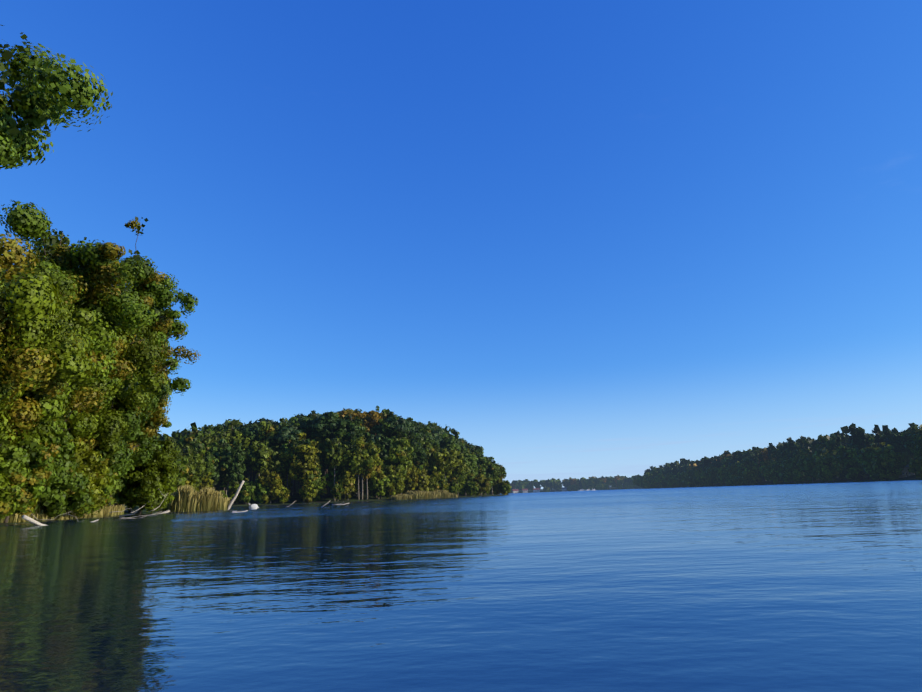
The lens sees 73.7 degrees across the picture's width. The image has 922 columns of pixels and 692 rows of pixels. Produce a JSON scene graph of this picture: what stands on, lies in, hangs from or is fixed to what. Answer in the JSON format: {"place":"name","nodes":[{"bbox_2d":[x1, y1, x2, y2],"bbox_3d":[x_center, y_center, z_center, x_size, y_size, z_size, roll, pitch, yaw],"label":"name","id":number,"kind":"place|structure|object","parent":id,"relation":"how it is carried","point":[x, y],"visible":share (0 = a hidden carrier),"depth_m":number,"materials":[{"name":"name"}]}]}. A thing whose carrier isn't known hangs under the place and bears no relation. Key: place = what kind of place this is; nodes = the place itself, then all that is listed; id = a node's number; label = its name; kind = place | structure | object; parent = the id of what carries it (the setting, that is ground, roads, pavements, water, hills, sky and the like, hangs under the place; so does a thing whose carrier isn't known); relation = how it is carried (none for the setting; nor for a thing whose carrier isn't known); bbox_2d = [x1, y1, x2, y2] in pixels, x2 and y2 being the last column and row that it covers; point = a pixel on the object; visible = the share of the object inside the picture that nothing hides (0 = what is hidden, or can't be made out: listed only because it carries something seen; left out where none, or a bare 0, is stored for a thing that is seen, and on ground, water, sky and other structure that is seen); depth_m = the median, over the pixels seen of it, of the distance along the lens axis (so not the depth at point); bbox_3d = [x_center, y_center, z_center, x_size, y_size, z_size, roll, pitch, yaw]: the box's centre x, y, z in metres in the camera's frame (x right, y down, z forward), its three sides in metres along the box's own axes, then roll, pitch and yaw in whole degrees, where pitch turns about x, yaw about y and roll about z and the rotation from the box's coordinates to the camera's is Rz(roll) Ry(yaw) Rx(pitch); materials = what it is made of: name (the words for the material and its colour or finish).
{"place":"outdoors","nodes":[
{"label":"outdoors","id":0,"kind":"place"},
{"bbox_2d":[0,480,921,691],"bbox_3d":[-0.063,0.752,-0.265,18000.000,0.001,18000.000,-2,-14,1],"label":"lake water","id":1,"kind":"structure","parent":0,"point":[811,587],"depth_m":4.97,"materials":[{"name":"blue liquid"}]},
{"bbox_2d":[22,480,348,525],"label":"dead wood","id":2,"kind":"object","parent":1,"relation":"in","point":[31,520],"visible":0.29,"depth_m":43.63,"materials":[{"name":"grey wood"}]},
{"bbox_2d":[248,503,258,508],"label":"swan","id":3,"kind":"object","parent":1,"relation":"on","point":[253,506],"visible":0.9,"depth_m":74.31,"materials":[{"name":"white"}]},
{"bbox_2d":[0,474,921,524],"bbox_3d":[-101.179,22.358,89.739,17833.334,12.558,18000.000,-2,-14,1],"label":"shore bank","id":4,"kind":"structure","parent":0,"point":[296,498],"depth_m":178.37,"materials":[{"name":"brown soil"}]},
{"bbox_2d":[0,455,26,515],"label":"bank shrub","id":5,"kind":"object","parent":4,"relation":"on","point":[8,507],"visible":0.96,"depth_m":36.76,"materials":[{"name":"green plant"}]},
{"bbox_2d":[0,439,29,497],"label":"bank shrub","id":6,"kind":"object","parent":4,"relation":"on","point":[11,462],"visible":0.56,"depth_m":38.05,"materials":[{"name":"green plant"}]},
{"bbox_2d":[17,498,38,515],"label":"bank shrub","id":7,"kind":"object","parent":4,"relation":"on","point":[32,508],"depth_m":41.85,"materials":[{"name":"green plant"}]},
{"bbox_2d":[7,425,53,507],"bbox_3d":[-30.558,8.722,43.058,4.036,7.051,4.175,-2,-14,1],"label":"bank shrub","id":8,"kind":"object","parent":4,"relation":"on","point":[42,441],"visible":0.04,"depth_m":43.47,"materials":[{"name":"green plant"}]},
{"bbox_2d":[0,440,61,522],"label":"bank shrub","id":9,"kind":"object","parent":4,"relation":"on","point":[38,482],"visible":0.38,"depth_m":40.01,"materials":[{"name":"green plant"}]},
{"bbox_2d":[0,233,98,438],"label":"tree","id":10,"kind":"object","parent":4,"relation":"on","point":[33,311],"visible":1,"depth_m":37.37,"materials":[{"name":"green plant"}]},
{"bbox_2d":[21,423,78,514],"bbox_3d":[-30.437,8.926,43.753,5.458,7.130,5.381,-2,-14,1],"label":"tree","id":11,"kind":"object","parent":4,"relation":"on","point":[64,448],"visible":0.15,"depth_m":44.11,"materials":[{"name":"green plant"}]},
{"bbox_2d":[0,25,112,169],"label":"tree","id":12,"kind":"object","parent":4,"relation":"on","point":[32,103],"visible":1,"depth_m":26.74,"materials":[{"name":"green plant"}]},
{"bbox_2d":[24,230,89,285],"bbox_3d":[-41.872,2.428,60.676,16.068,27.236,15.159,-2,-14,1],"label":"tree","id":13,"kind":"object","parent":4,"relation":"on","point":[37,247],"depth_m":60.14,"materials":[{"name":"green plant"}]},
{"bbox_2d":[0,253,121,448],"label":"tree","id":14,"kind":"object","parent":4,"relation":"on","point":[34,407],"visible":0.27,"depth_m":43.05,"materials":[{"name":"green plant"}]},
{"bbox_2d":[0,504,125,522],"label":"bank grass","id":15,"kind":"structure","parent":4,"relation":"on","point":[15,517],"depth_m":48.28,"materials":[{"name":"green plant"}]},
{"bbox_2d":[36,467,93,516],"bbox_3d":[-30.696,10.874,45.715,5.931,4.282,5.726,-14,-18,40],"label":"bank shrub","id":16,"kind":"object","parent":4,"relation":"on","point":[60,503],"visible":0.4,"depth_m":45.50,"materials":[{"name":"green plant"}]},
{"bbox_2d":[41,468,112,516],"bbox_3d":[-30.886,11.285,47.875,6.241,4.503,6.604,-2,-14,1],"label":"bank shrub","id":17,"kind":"object","parent":4,"relation":"on","point":[101,481],"visible":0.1,"depth_m":48.34,"materials":[{"name":"green plant"}]},
{"bbox_2d":[0,200,159,449],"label":"tree","id":18,"kind":"object","parent":4,"relation":"on","point":[97,260],"visible":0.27,"depth_m":48.07,"materials":[{"name":"green plant"}]},
{"bbox_2d":[0,265,168,455],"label":"tree","id":19,"kind":"object","parent":4,"relation":"on","point":[110,425],"visible":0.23,"depth_m":51.77,"materials":[{"name":"green plant"}]},
{"bbox_2d":[65,432,108,510],"bbox_3d":[-31.554,10.096,48.202,5.718,6.944,5.759,-2,-14,1],"label":"bank shrub","id":20,"kind":"object","parent":4,"relation":"on","point":[84,455],"visible":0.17,"depth_m":48.92,"materials":[{"name":"green plant"}]},
{"bbox_2d":[73,474,121,515],"bbox_3d":[-31.413,12.249,50.835,6.344,4.338,6.132,2,-14,-18],"label":"bank shrub","id":21,"kind":"object","parent":4,"relation":"on","point":[115,485],"visible":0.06,"depth_m":50.13,"materials":[{"name":"green plant"}]},
{"bbox_2d":[87,434,116,498],"bbox_3d":[-31.854,10.794,51.735,5.404,7.201,5.166,-2,-14,1],"label":"tree","id":22,"kind":"object","parent":4,"relation":"on","point":[109,461],"visible":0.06,"depth_m":51.82,"materials":[{"name":"green plant"}]},
{"bbox_2d":[104,468,117,508],"bbox_3d":[-32.361,12.173,54.190,4.311,5.702,3.773,-7,-14,19],"label":"bank shrub","id":23,"kind":"object","parent":4,"relation":"on","point":[112,501],"depth_m":53.92,"materials":[{"name":"green plant"}]},
{"bbox_2d":[114,466,144,512],"bbox_3d":[-33.415,14.161,63.088,4.084,6.024,4.289,-2,-14,1],"label":"bank shrub","id":24,"kind":"object","parent":4,"relation":"on","point":[130,505],"visible":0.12,"depth_m":62.32,"materials":[{"name":"green plant"}]},
{"bbox_2d":[114,307,169,506],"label":"tree","id":25,"kind":"object","parent":4,"relation":"on","point":[116,504],"depth_m":66.43,"materials":[{"name":"green plant"}]},
{"bbox_2d":[90,217,200,479],"bbox_3d":[-32.242,1.266,58.168,12.300,28.818,12.468,-13,-17,38],"label":"tree","id":26,"kind":"object","parent":4,"relation":"on","point":[155,288],"visible":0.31,"depth_m":58.93,"materials":[{"name":"green plant"}]},
{"bbox_2d":[109,319,181,505],"bbox_3d":[-33.494,4.277,61.768,9.072,24.351,11.320,11,-19,-43],"label":"tree","id":27,"kind":"object","parent":4,"relation":"on","point":[149,431],"visible":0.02,"depth_m":60.34,"materials":[{"name":"green plant"}]},
{"bbox_2d":[115,438,183,513],"bbox_3d":[-32.314,13.255,62.711,6.603,7.865,6.536,-2,-14,1],"label":"bank shrub","id":28,"kind":"object","parent":4,"relation":"on","point":[160,470],"visible":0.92,"depth_m":62.06,"materials":[{"name":"green plant"}]},
{"bbox_2d":[144,485,176,513],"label":"bank shrub","id":29,"kind":"object","parent":4,"relation":"on","point":[170,498],"visible":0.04,"depth_m":65.90,"materials":[{"name":"green plant"}]},
{"bbox_2d":[172,455,181,479],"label":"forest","id":30,"kind":"object","parent":4,"relation":"on","point":[178,461],"depth_m":100.60,"materials":[{"name":"green plant"}]},
{"bbox_2d":[156,422,219,484],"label":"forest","id":31,"kind":"object","parent":4,"relation":"on","point":[193,437],"visible":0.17,"depth_m":158.08,"materials":[{"name":"green plant"}]},
{"bbox_2d":[181,444,194,479],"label":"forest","id":32,"kind":"object","parent":4,"relation":"on","point":[185,453],"visible":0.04,"depth_m":142.62,"materials":[{"name":"green plant"}]},
{"bbox_2d":[175,447,208,491],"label":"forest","id":33,"kind":"object","parent":4,"relation":"on","point":[199,465],"visible":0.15,"depth_m":145.24,"materials":[{"name":"green plant"}]},
{"bbox_2d":[160,485,230,511],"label":"reeds","id":34,"kind":"object","parent":4,"relation":"on","point":[187,498],"visible":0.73,"depth_m":72.82,"materials":[{"name":"plant"}]},
{"bbox_2d":[177,443,218,491],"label":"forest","id":35,"kind":"object","parent":4,"relation":"on","point":[208,481],"visible":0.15,"depth_m":154.13,"materials":[{"name":"green plant"}]},
{"bbox_2d":[205,441,249,504],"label":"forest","id":36,"kind":"object","parent":4,"relation":"on","point":[231,467],"visible":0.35,"depth_m":158.78,"materials":[{"name":"green plant"}]},
{"bbox_2d":[201,432,272,503],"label":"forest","id":37,"kind":"object","parent":4,"relation":"on","point":[258,457],"visible":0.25,"depth_m":163.62,"materials":[{"name":"green plant"}]},
{"bbox_2d":[203,424,321,502],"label":"forest","id":38,"kind":"object","parent":4,"relation":"on","point":[277,466],"visible":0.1,"depth_m":166.54,"materials":[{"name":"green plant"}]},
{"bbox_2d":[154,418,372,498],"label":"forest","id":39,"kind":"object","parent":4,"relation":"on","point":[274,436],"visible":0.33,"depth_m":173.78,"materials":[{"name":"green plant"}]},
{"bbox_2d":[217,411,315,492],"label":"forest","id":40,"kind":"object","parent":4,"relation":"on","point":[239,423],"depth_m":224.19,"materials":[{"name":"green plant"}]},
{"bbox_2d":[169,417,393,498],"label":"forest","id":41,"kind":"object","parent":4,"relation":"on","point":[177,435],"visible":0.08,"depth_m":181.06,"materials":[{"name":"green plant"}]},
{"bbox_2d":[222,409,361,482],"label":"forest","id":42,"kind":"object","parent":4,"relation":"on","point":[301,415],"depth_m":283.62,"materials":[{"name":"green plant"}]},
{"bbox_2d":[171,409,413,495],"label":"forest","id":43,"kind":"object","parent":4,"relation":"on","point":[392,426],"visible":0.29,"depth_m":191.00,"materials":[{"name":"green plant"}]},
{"bbox_2d":[212,420,372,498],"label":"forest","id":44,"kind":"object","parent":4,"relation":"on","point":[217,486],"visible":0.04,"depth_m":175.71,"materials":[{"name":"green plant"}]},
{"bbox_2d":[218,411,369,496],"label":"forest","id":45,"kind":"object","parent":4,"relation":"on","point":[324,426],"visible":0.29,"depth_m":179.36,"materials":[{"name":"green plant"}]},
{"bbox_2d":[217,420,376,504],"bbox_3d":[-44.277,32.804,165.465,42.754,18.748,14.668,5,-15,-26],"label":"forest","id":46,"kind":"object","parent":4,"relation":"on","point":[270,487],"visible":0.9,"depth_m":164.45,"materials":[{"name":"green plant"}]},
{"bbox_2d":[202,416,406,493],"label":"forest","id":47,"kind":"object","parent":4,"relation":"on","point":[404,490],"depth_m":186.72,"materials":[{"name":"green plant"}]},
{"bbox_2d":[198,416,420,496],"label":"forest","id":48,"kind":"object","parent":4,"relation":"on","point":[411,480],"visible":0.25,"depth_m":183.90,"materials":[{"name":"green plant"}]},
{"bbox_2d":[233,412,429,491],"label":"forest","id":49,"kind":"object","parent":4,"relation":"on","point":[418,454],"visible":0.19,"depth_m":192.11,"materials":[{"name":"green plant"}]},
{"bbox_2d":[257,422,426,490],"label":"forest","id":50,"kind":"object","parent":4,"relation":"on","point":[360,478],"depth_m":193.05,"materials":[{"name":"green plant"}]},
{"bbox_2d":[245,408,444,491],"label":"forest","id":51,"kind":"object","parent":4,"relation":"on","point":[437,475],"visible":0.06,"depth_m":198.75,"materials":[{"name":"green plant"}]},
{"bbox_2d":[249,415,442,491],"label":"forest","id":52,"kind":"object","parent":4,"relation":"on","point":[417,440],"visible":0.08,"depth_m":201.02,"materials":[{"name":"green plant"}]},
{"bbox_2d":[337,411,369,432],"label":"autumn tree","id":53,"kind":"object","parent":4,"relation":"on","point":[352,415],"visible":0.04,"depth_m":190.63,"materials":[{"name":"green plant"}]},
{"bbox_2d":[297,411,439,449],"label":"forest","id":54,"kind":"object","parent":4,"relation":"on","point":[422,432],"visible":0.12,"depth_m":211.46,"materials":[{"name":"green plant"}]},
{"bbox_2d":[358,410,381,434],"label":"autumn tree","id":55,"kind":"object","parent":4,"relation":"on","point":[370,419],"visible":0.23,"depth_m":198.86,"materials":[{"name":"orange plant"}]},
{"bbox_2d":[341,406,470,494],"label":"forest","id":56,"kind":"object","parent":4,"relation":"on","point":[431,443],"depth_m":214.10,"materials":[{"name":"green plant"}]},
{"bbox_2d":[343,437,469,499],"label":"forest","id":57,"kind":"object","parent":4,"relation":"on","point":[400,462],"visible":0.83,"depth_m":179.77,"materials":[{"name":"green plant"}]},
{"bbox_2d":[358,411,471,494],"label":"forest","id":58,"kind":"object","parent":4,"relation":"on","point":[449,442],"visible":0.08,"depth_m":225.24,"materials":[{"name":"green plant"}]},
{"bbox_2d":[391,490,457,499],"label":"reeds","id":59,"kind":"object","parent":4,"relation":"on","point":[411,495],"visible":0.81,"depth_m":177.76,"materials":[{"name":"green plant"}]},
{"bbox_2d":[425,421,436,427],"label":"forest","id":60,"kind":"object","parent":4,"relation":"on","point":[432,425],"visible":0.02,"depth_m":307.30,"materials":[{"name":"green plant"}]},
{"bbox_2d":[430,428,443,444],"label":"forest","id":61,"kind":"object","parent":4,"relation":"on","point":[437,433],"visible":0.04,"depth_m":233.42,"materials":[{"name":"green plant"}]},
{"bbox_2d":[412,420,465,447],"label":"forest","id":62,"kind":"object","parent":4,"relation":"on","point":[455,433],"depth_m":255.61,"materials":[{"name":"green plant"}]},
{"bbox_2d":[397,416,486,494],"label":"forest","id":63,"kind":"object","parent":4,"relation":"on","point":[481,462],"visible":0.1,"depth_m":237.14,"materials":[{"name":"green plant"}]},
{"bbox_2d":[407,417,480,489],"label":"forest","id":64,"kind":"object","parent":4,"relation":"on","point":[472,453],"depth_m":226.55,"materials":[{"name":"green plant"}]},
{"bbox_2d":[412,421,480,455],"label":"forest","id":65,"kind":"object","parent":4,"relation":"on","point":[461,445],"depth_m":246.44,"materials":[{"name":"green plant"}]},
{"bbox_2d":[421,423,495,493],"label":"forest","id":66,"kind":"object","parent":4,"relation":"on","point":[480,449],"depth_m":272.75,"materials":[{"name":"green plant"}]},
{"bbox_2d":[459,438,493,493],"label":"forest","id":67,"kind":"object","parent":4,"relation":"on","point":[490,457],"visible":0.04,"depth_m":281.79,"materials":[{"name":"green plant"}]},
{"bbox_2d":[450,448,511,495],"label":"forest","id":68,"kind":"object","parent":4,"relation":"on","point":[480,484],"visible":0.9,"depth_m":216.37,"materials":[{"name":"green plant"}]},
{"bbox_2d":[489,463,510,494],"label":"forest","id":69,"kind":"object","parent":4,"relation":"on","point":[502,473],"visible":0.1,"depth_m":250.53,"materials":[{"name":"green plant"}]},
{"bbox_2d":[502,477,575,491],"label":"forest","id":70,"kind":"object","parent":4,"relation":"on","point":[544,486],"depth_m":1211.43,"materials":[{"name":"green plant"}]},
{"bbox_2d":[508,478,586,491],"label":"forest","id":71,"kind":"object","parent":4,"relation":"on","point":[525,484],"visible":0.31,"depth_m":1194.87,"materials":[{"name":"green plant"}]},
{"bbox_2d":[510,476,621,492],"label":"forest","id":72,"kind":"object","parent":4,"relation":"on","point":[557,484],"visible":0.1,"depth_m":1171.49,"materials":[{"name":"green plant"}]},
{"bbox_2d":[566,475,635,490],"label":"forest","id":73,"kind":"object","parent":4,"relation":"on","point":[591,483],"visible":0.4,"depth_m":1146.54,"materials":[{"name":"green plant"}]},
{"bbox_2d":[600,474,643,489],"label":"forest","id":74,"kind":"object","parent":4,"relation":"on","point":[616,482],"visible":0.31,"depth_m":1122.77,"materials":[{"name":"green plant"}]},
{"bbox_2d":[632,463,669,487],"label":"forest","id":75,"kind":"object","parent":4,"relation":"on","point":[637,481],"visible":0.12,"depth_m":786.24,"materials":[{"name":"green plant"}]},
{"bbox_2d":[642,463,670,488],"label":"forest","id":76,"kind":"object","parent":4,"relation":"on","point":[647,471],"visible":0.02,"depth_m":758.15,"materials":[{"name":"green plant"}]},
{"bbox_2d":[645,459,685,487],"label":"forest","id":77,"kind":"object","parent":4,"relation":"on","point":[650,479],"visible":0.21,"depth_m":720.53,"materials":[{"name":"green plant"}]},
{"bbox_2d":[654,458,690,487],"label":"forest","id":78,"kind":"object","parent":4,"relation":"on","point":[661,478],"visible":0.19,"depth_m":682.28,"materials":[{"name":"green plant"}]},
{"bbox_2d":[666,460,697,487],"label":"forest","id":79,"kind":"object","parent":4,"relation":"on","point":[671,479],"visible":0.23,"depth_m":641.10,"materials":[{"name":"green plant"}]},
{"bbox_2d":[675,454,720,486],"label":"forest","id":80,"kind":"object","parent":4,"relation":"on","point":[680,480],"visible":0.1,"depth_m":605.87,"materials":[{"name":"green plant"}]},
{"bbox_2d":[686,447,753,486],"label":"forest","id":81,"kind":"object","parent":4,"relation":"on","point":[694,480],"visible":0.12,"depth_m":562.70,"materials":[{"name":"green plant"}]},
{"bbox_2d":[709,449,750,485],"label":"forest","id":82,"kind":"object","parent":4,"relation":"on","point":[718,458],"visible":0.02,"depth_m":539.75,"materials":[{"name":"green plant"}]},
{"bbox_2d":[700,447,760,485],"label":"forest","id":83,"kind":"object","parent":4,"relation":"on","point":[709,477],"visible":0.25,"depth_m":530.48,"materials":[{"name":"green plant"}]},
{"bbox_2d":[717,448,763,485],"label":"forest","id":84,"kind":"object","parent":4,"relation":"on","point":[722,470],"visible":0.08,"depth_m":498.81,"materials":[{"name":"green plant"}]},
{"bbox_2d":[724,447,775,485],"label":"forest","id":85,"kind":"object","parent":4,"relation":"on","point":[728,478],"visible":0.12,"depth_m":486.11,"materials":[{"name":"green plant"}]},
{"bbox_2d":[729,442,787,484],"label":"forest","id":86,"kind":"object","parent":4,"relation":"on","point":[735,472],"visible":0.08,"depth_m":468.46,"materials":[{"name":"green plant"}]},
{"bbox_2d":[737,437,797,484],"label":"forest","id":87,"kind":"object","parent":4,"relation":"on","point":[749,468],"visible":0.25,"depth_m":451.20,"materials":[{"name":"green plant"}]},
{"bbox_2d":[759,437,814,483],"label":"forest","id":88,"kind":"object","parent":4,"relation":"on","point":[765,472],"visible":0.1,"depth_m":424.72,"materials":[{"name":"green plant"}]},
{"bbox_2d":[768,433,841,482],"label":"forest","id":89,"kind":"object","parent":4,"relation":"on","point":[784,468],"visible":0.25,"depth_m":401.65,"materials":[{"name":"green plant"}]},
{"bbox_2d":[792,426,864,482],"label":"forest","id":90,"kind":"object","parent":4,"relation":"on","point":[804,459],"visible":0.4,"depth_m":374.14,"materials":[{"name":"green plant"}]},
{"bbox_2d":[814,430,885,481],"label":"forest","id":91,"kind":"object","parent":4,"relation":"on","point":[828,469],"visible":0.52,"depth_m":349.62,"materials":[{"name":"green plant"}]},
{"bbox_2d":[834,423,917,480],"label":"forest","id":92,"kind":"object","parent":4,"relation":"on","point":[847,458],"visible":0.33,"depth_m":327.63,"materials":[{"name":"green plant"}]},
{"bbox_2d":[857,426,917,480],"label":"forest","id":93,"kind":"object","parent":4,"relation":"on","point":[890,460],"visible":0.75,"depth_m":301.36,"materials":[{"name":"green plant"}]},
{"bbox_2d":[904,424,921,478],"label":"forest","id":94,"kind":"object","parent":4,"relation":"on","point":[914,444],"visible":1,"depth_m":276.56,"materials":[{"name":"green plant"}]},
{"bbox_2d":[0,0,921,488],"label":"sky","id":95,"kind":"structure","parent":0,"point":[577,239],"materials":[{"name":"blue"}]},
{"bbox_2d":[899,465,914,477],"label":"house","id":96,"kind":"structure","parent":0,"point":[905,472],"depth_m":302.66,"materials":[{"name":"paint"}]}
]}

